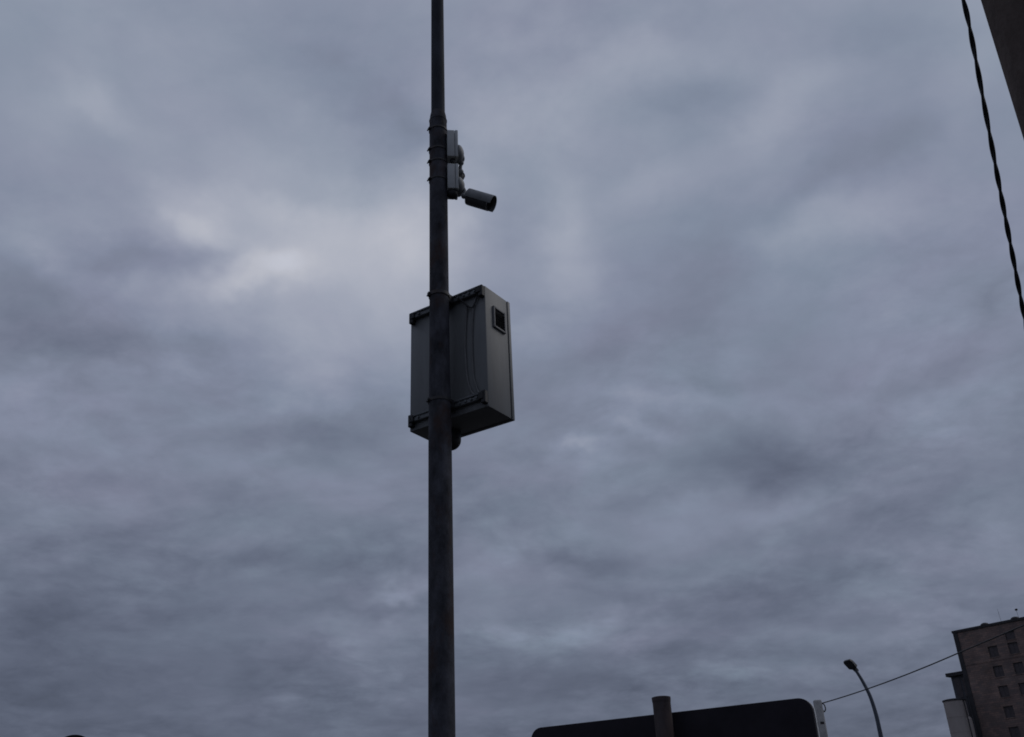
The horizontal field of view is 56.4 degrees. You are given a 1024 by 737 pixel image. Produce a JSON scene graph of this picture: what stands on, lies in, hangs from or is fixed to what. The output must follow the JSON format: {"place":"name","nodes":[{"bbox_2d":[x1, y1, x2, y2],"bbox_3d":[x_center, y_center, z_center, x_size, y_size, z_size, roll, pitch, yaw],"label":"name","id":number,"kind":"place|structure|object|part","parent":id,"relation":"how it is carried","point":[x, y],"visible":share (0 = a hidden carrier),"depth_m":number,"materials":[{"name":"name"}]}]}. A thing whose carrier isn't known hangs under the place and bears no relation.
{"place":"outdoors","nodes":[
{"label":"outdoors","id":0,"kind":"place"},
{"bbox_2d":[0,0,1023,736],"label":"sky","id":1,"kind":"structure","parent":0,"point":[750,259],"materials":[{"name":"grey"}]},
{"bbox_2d":[942,698,975,736],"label":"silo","id":2,"kind":"object","parent":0,"point":[960,721],"visible":1,"depth_m":159.45,"materials":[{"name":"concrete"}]},
{"label":"ground","id":3,"kind":"structure","parent":0,"visible":0},
{"bbox_2d":[66,735,83,736],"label":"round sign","id":4,"kind":"object","parent":3,"relation":"on","point":[74,736],"visible":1,"depth_m":14.68,"materials":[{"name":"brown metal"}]},
{"bbox_2d":[428,0,455,736],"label":"steel pole","id":5,"kind":"object","parent":3,"relation":"on","point":[441,690],"visible":0.96,"depth_m":5.31,"materials":[{"name":"grey metal"}]},
{"bbox_2d":[427,124,457,163],"bbox_3d":[-0.462,-1.459,6.320,0.202,0.289,0.127,1,-27,-7],"label":"junction box","id":6,"kind":"object","parent":5,"relation":"attached to","point":[452,147],"visible":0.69,"depth_m":6.26,"materials":[{"name":"grey plastic"}]},
{"bbox_2d":[457,145,464,179],"bbox_3d":[-0.364,-1.328,6.356,0.086,0.235,0.282,9,-29,-21],"label":"surveillance camera","id":7,"kind":"object","parent":6,"relation":"attached to","point":[461,159],"visible":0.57,"depth_m":6.28,"materials":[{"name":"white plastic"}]},
{"bbox_2d":[427,157,458,199],"bbox_3d":[-0.451,-1.214,6.195,0.202,0.290,0.127,1,-27,-7],"label":"junction box","id":8,"kind":"object","parent":5,"relation":"attached to","point":[452,178],"visible":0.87,"depth_m":6.14,"materials":[{"name":"grey plastic"}]},
{"bbox_2d":[458,177,496,211],"bbox_3d":[-0.236,-1.125,6.127,0.277,0.288,0.131,-9,-28,13],"label":"surveillance camera","id":9,"kind":"object","parent":8,"relation":"attached to","point":[479,199],"visible":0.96,"depth_m":6.06,"materials":[{"name":"grey metal"}]},
{"bbox_2d":[408,284,514,450],"bbox_3d":[-0.357,0.005,5.723,0.598,0.920,0.458,-20,-32,31],"label":"equipment cabinet","id":10,"kind":"object","parent":5,"relation":"attached to","point":[481,385],"visible":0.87,"depth_m":5.67,"materials":[{"name":"grey metal"}]},
{"bbox_3d":[-0.244,0.027,5.904,0.581,0.804,0.027,-19,-31,29],"label":"door","id":11,"kind":"part","parent":10,"relation":"part of","materials":[{"name":"grey metal"}]},
{"bbox_2d":[532,696,819,736],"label":"road sign","id":12,"kind":"object","parent":3,"relation":"on","point":[795,717],"visible":1,"depth_m":6.26,"materials":[{"name":"grey metal"}]},
{"bbox_2d":[813,700,827,736],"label":"concrete post","id":13,"kind":"object","parent":3,"relation":"on","point":[819,711],"visible":0.98,"depth_m":22.53,"materials":[{"name":"concrete"}]},
{"bbox_2d":[822,625,1023,703],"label":"overhead wire","id":14,"kind":"object","parent":13,"relation":"attached to","point":[928,665],"visible":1,"depth_m":19.25,"materials":[{"name":"black metal"}]},
{"bbox_2d":[844,659,882,736],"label":"street lamp","id":15,"kind":"object","parent":3,"relation":"on","point":[850,664],"visible":1,"depth_m":41.35,"materials":[{"name":"black metal"}]},
{"bbox_2d":[945,671,977,736],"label":"annex block","id":16,"kind":"structure","parent":3,"relation":"on","point":[959,686],"depth_m":171.78,"materials":[{"name":"grey concrete"}]},
{"bbox_2d":[954,678,963,697],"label":"window","id":17,"kind":"structure","parent":16,"relation":"in","point":[957,682],"depth_m":171.74,"materials":[{"name":"grey glass"}]},
{"bbox_2d":[961,677,967,695],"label":"window","id":18,"kind":"structure","parent":16,"relation":"in","point":[965,690],"depth_m":170.96,"materials":[{"name":"grey glass"}]},
{"bbox_2d":[951,608,1023,736],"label":"mill tower","id":19,"kind":"structure","parent":3,"relation":"on","point":[993,672],"depth_m":162.25,"materials":[{"name":"brick"}]},
{"bbox_2d":[988,646,999,658],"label":"window","id":20,"kind":"structure","parent":19,"relation":"in","point":[993,650],"depth_m":163.71,"materials":[{"name":"glass"}]},
{"bbox_2d":[993,665,1005,677],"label":"window","id":21,"kind":"structure","parent":19,"relation":"in","point":[998,670],"depth_m":162.24,"materials":[{"name":"glass"}]},
{"bbox_2d":[998,685,1010,698],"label":"window","id":22,"kind":"structure","parent":19,"relation":"in","point":[1004,692],"depth_m":160.70,"materials":[{"name":"glass"}]},
{"bbox_2d":[1004,706,1016,718],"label":"window","id":23,"kind":"structure","parent":19,"relation":"in","point":[1009,711],"depth_m":159.22,"materials":[{"name":"glass"}]},
{"bbox_2d":[1005,631,1016,640],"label":"window","id":24,"kind":"structure","parent":19,"relation":"in","point":[1011,635],"depth_m":162.26,"materials":[{"name":"glass"}]},
{"bbox_2d":[1008,642,1019,654],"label":"window","id":25,"kind":"structure","parent":19,"relation":"in","point":[1013,647],"depth_m":161.37,"materials":[{"name":"glass"}]},
{"bbox_2d":[1009,726,1020,736],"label":"window","id":26,"kind":"structure","parent":19,"relation":"in","point":[1014,731],"depth_m":157.82,"materials":[{"name":"glass"}]},
{"bbox_2d":[1013,662,1023,674],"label":"window","id":27,"kind":"structure","parent":19,"relation":"in","point":[1019,668],"depth_m":159.86,"materials":[{"name":"glass"}]},
{"bbox_2d":[1018,683,1023,695],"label":"window","id":28,"kind":"structure","parent":19,"relation":"in","point":[1021,685],"depth_m":158.71,"materials":[{"name":"glass"}]},
{"bbox_2d":[981,0,1023,138],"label":"concrete pole","id":29,"kind":"object","parent":3,"relation":"on","point":[1005,19],"visible":1,"depth_m":2.12,"materials":[{"name":"concrete"}]},
{"bbox_2d":[961,0,1023,322],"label":"twisted cable","id":30,"kind":"object","parent":29,"relation":"hanging from","point":[991,141],"visible":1,"depth_m":2.36,"materials":[{"name":"black rubber"}]}
]}

